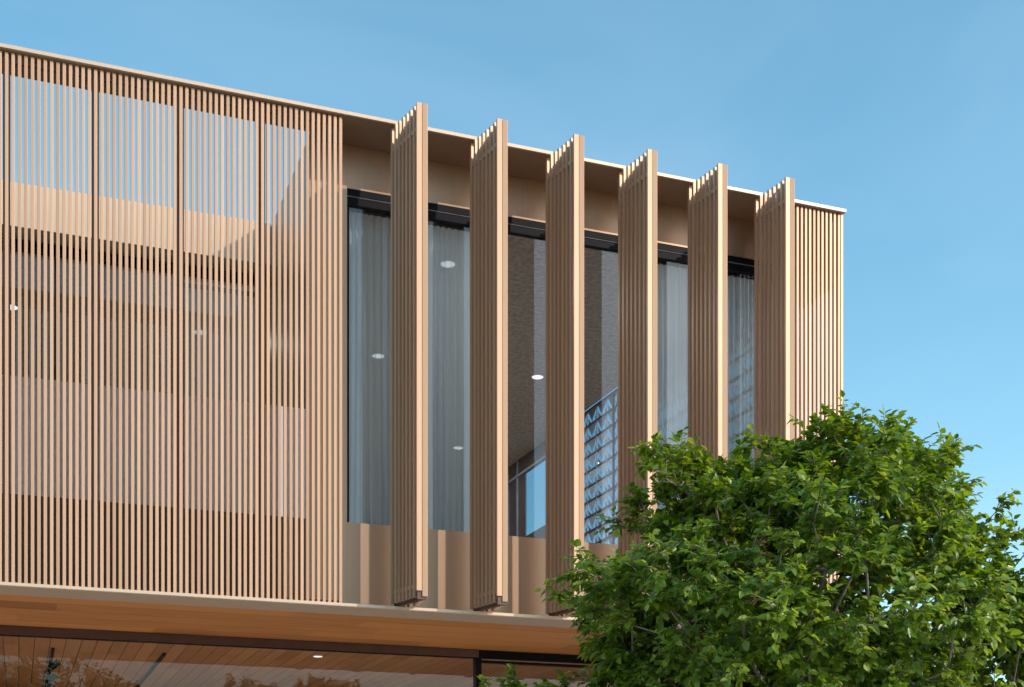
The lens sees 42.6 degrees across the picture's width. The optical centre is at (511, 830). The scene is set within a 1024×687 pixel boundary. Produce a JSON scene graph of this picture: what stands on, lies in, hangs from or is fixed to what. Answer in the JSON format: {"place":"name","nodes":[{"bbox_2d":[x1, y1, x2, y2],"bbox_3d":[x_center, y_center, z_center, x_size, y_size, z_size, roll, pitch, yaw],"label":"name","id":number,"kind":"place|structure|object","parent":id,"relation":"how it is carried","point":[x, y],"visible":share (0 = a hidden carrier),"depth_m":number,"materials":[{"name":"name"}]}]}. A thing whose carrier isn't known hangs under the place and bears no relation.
{"place":"outdoors","nodes":[
{"label":"outdoors","id":0,"kind":"place"},
{"bbox_2d":[0,43,845,686],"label":"office building","id":1,"kind":"structure","parent":0,"point":[150,511],"depth_m":14.68,"materials":[{"name":"wood"}]},
{"bbox_2d":[2,237,55,379],"bbox_3d":[-6.876,-5.074,15.951,2.548,4.429,0.100,0,0,-21],"label":"terrace window","id":2,"kind":"structure","parent":1,"relation":"in","point":[16,240],"depth_m":16.36,"materials":[{"name":"black metal"}]},
{"bbox_2d":[44,648,60,686],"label":"light track","id":3,"kind":"structure","parent":1,"relation":"attached to","point":[52,666],"depth_m":18.75,"materials":[{"name":"black metal"}]},
{"bbox_2d":[136,653,165,686],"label":"light track","id":4,"kind":"structure","parent":1,"relation":"attached to","point":[154,666],"depth_m":19.56,"materials":[{"name":"black metal"}]},
{"bbox_2d":[60,246,265,285],"bbox_3d":[-4.470,-5.074,16.855,2.588,4.429,0.100,0,0,-21],"label":"terrace window","id":5,"kind":"structure","parent":1,"relation":"in","point":[67,248],"depth_m":16.79,"materials":[{"name":"black metal"}]},
{"bbox_2d":[184,282,254,402],"bbox_3d":[-3.878,-5.010,17.281,1.003,4.280,0.126,0,0,-20],"label":"curtain","id":6,"kind":"object","parent":1,"relation":"hanging from","point":[201,342],"visible":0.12,"depth_m":17.30,"materials":[{"name":"fabric"}]},
{"bbox_2d":[0,634,478,686],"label":"shop window","id":7,"kind":"structure","parent":1,"relation":"in","point":[475,659],"depth_m":16.79,"materials":[{"name":"black metal"}]},
{"bbox_2d":[347,188,390,521],"bbox_3d":[-1.521,-5.392,15.081,0.785,3.794,0.096,0,0,-21],"label":"window","id":8,"kind":"structure","parent":1,"relation":"in","point":[356,199],"depth_m":14.93,"materials":[{"name":"black metal"}]},
{"bbox_2d":[349,208,469,531],"bbox_3d":[-1.190,-5.037,15.426,1.617,4.335,0.134,0,0,-22],"label":"curtain","id":9,"kind":"object","parent":1,"relation":"hanging from","point":[370,374],"visible":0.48,"depth_m":15.37,"materials":[{"name":"fabric"}]},
{"bbox_2d":[428,203,469,227],"bbox_3d":[-0.720,-5.392,15.382,0.923,3.794,0.096,0,0,-21],"label":"window","id":10,"kind":"structure","parent":1,"relation":"in","point":[438,213],"depth_m":15.34,"materials":[{"name":"black metal"}]},
{"bbox_2d":[508,217,545,240],"bbox_3d":[0.146,-5.392,15.708,0.923,3.794,0.096,0,0,-21],"label":"window","id":11,"kind":"structure","parent":1,"relation":"in","point":[516,226],"depth_m":15.68,"materials":[{"name":"black metal"}]},
{"bbox_2d":[531,374,543,378],"bbox_3d":[0.420,-7.471,21.620,0.210,0.017,0.210,0,0,-21],"label":"ceiling light","id":12,"kind":"object","parent":1,"relation":"attached to","point":[537,376],"visible":1,"depth_m":21.57,"materials":[{"name":"white"}]},
{"bbox_2d":[479,650,613,686],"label":"shop window","id":13,"kind":"structure","parent":1,"relation":"in","point":[483,654],"depth_m":17.98,"materials":[{"name":"black metal"}]},
{"bbox_2d":[584,230,617,252],"bbox_3d":[1.012,-5.392,16.033,0.923,3.794,0.096,0,0,-21],"label":"window","id":14,"kind":"structure","parent":1,"relation":"in","point":[592,240],"depth_m":16.03,"materials":[{"name":"black metal"}]},
{"bbox_2d":[657,243,687,264],"bbox_3d":[1.878,-5.392,16.359,0.923,3.794,0.096,0,0,-21],"label":"window","id":15,"kind":"structure","parent":1,"relation":"in","point":[667,253],"depth_m":16.37,"materials":[{"name":"black glass"}]},
{"bbox_2d":[657,260,771,554],"bbox_3d":[2.403,-5.037,16.780,2.295,4.335,0.162,0,0,-21],"label":"curtain","id":16,"kind":"object","parent":1,"relation":"hanging from","point":[672,348],"visible":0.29,"depth_m":16.71,"materials":[{"name":"fabric"}]},
{"bbox_2d":[727,255,758,276],"bbox_3d":[2.767,-5.392,16.693,0.973,3.794,0.096,0,0,-21],"label":"window","id":17,"kind":"structure","parent":1,"relation":"in","point":[738,265],"depth_m":16.72,"materials":[{"name":"black glass"}]},
{"bbox_2d":[0,0,1023,681],"label":"sky","id":18,"kind":"structure","parent":0,"point":[905,117],"materials":[{"name":"blue"}]},
{"bbox_2d":[477,390,1023,686],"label":"street tree","id":19,"kind":"object","parent":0,"point":[792,627],"visible":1,"depth_m":8.59,"materials":[{"name":"green plant"}]}
]}

